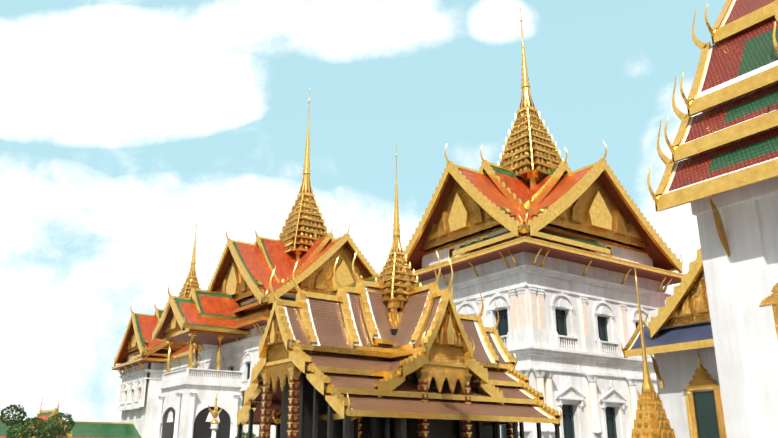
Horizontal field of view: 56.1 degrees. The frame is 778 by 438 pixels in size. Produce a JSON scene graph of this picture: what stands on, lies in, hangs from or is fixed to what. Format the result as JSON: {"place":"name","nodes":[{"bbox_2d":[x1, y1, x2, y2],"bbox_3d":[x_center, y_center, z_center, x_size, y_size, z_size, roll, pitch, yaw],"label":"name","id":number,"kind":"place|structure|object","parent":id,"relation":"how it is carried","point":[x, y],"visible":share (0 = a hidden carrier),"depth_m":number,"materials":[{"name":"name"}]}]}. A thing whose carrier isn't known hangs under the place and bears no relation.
{"place":"outdoors","nodes":[
{"label":"outdoors","id":0,"kind":"place"},
{"bbox_2d":[0,0,725,422],"label":"sky","id":1,"kind":"structure","parent":0,"point":[126,126],"materials":[{"name":"blue"}]},
{"bbox_2d":[621,248,726,437],"bbox_3d":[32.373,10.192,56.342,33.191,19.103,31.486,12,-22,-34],"label":"neighbour hall","id":2,"kind":"structure","parent":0,"point":[678,337],"depth_m":48.33,"materials":[{"name":"white paint"}]},
{"label":"ground","id":3,"kind":"structure","parent":0,"visible":0},
{"bbox_2d":[0,398,140,437],"bbox_3d":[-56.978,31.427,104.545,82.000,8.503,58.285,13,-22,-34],"label":"building","id":4,"kind":"structure","parent":3,"relation":"on","point":[80,429],"depth_m":129.74,"materials":[{"name":"green tile"}]},
{"bbox_2d":[0,404,258,437],"bbox_3d":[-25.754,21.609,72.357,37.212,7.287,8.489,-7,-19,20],"label":"topiary trees","id":5,"kind":"object","parent":3,"relation":"on","point":[51,426],"visible":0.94,"depth_m":76.66,"materials":[{"name":"green plant"}]},
{"bbox_2d":[208,397,222,437],"bbox_3d":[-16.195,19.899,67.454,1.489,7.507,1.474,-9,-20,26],"label":"street lamp","id":6,"kind":"object","parent":3,"relation":"on","point":[213,422],"visible":1,"depth_m":67.51,"materials":[{"name":"gold metal"}]},
{"bbox_2d":[111,7,682,437],"bbox_3d":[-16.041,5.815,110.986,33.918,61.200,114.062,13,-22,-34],"label":"palace","id":7,"kind":"structure","parent":3,"relation":"on","point":[537,241],"depth_m":70.37,"materials":[{"name":"white paint"}]},
{"bbox_2d":[236,143,561,437],"bbox_3d":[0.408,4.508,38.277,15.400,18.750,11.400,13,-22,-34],"label":"pavilion","id":8,"kind":"structure","parent":3,"relation":"on","point":[394,350],"depth_m":34.43,"materials":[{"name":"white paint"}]},
{"bbox_2d":[631,261,675,437],"bbox_3d":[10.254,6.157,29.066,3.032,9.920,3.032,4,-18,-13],"label":"gilded finial","id":9,"kind":"object","parent":3,"relation":"on","point":[651,420],"visible":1,"depth_m":28.34,"materials":[{"name":"gold metal"}]},
{"bbox_2d":[647,0,777,437],"bbox_3d":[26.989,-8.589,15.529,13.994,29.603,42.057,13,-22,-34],"label":"dusit maha prasat","id":10,"kind":"structure","parent":3,"relation":"on","point":[722,178],"depth_m":25.03,"materials":[{"name":"white paint"}]}
]}

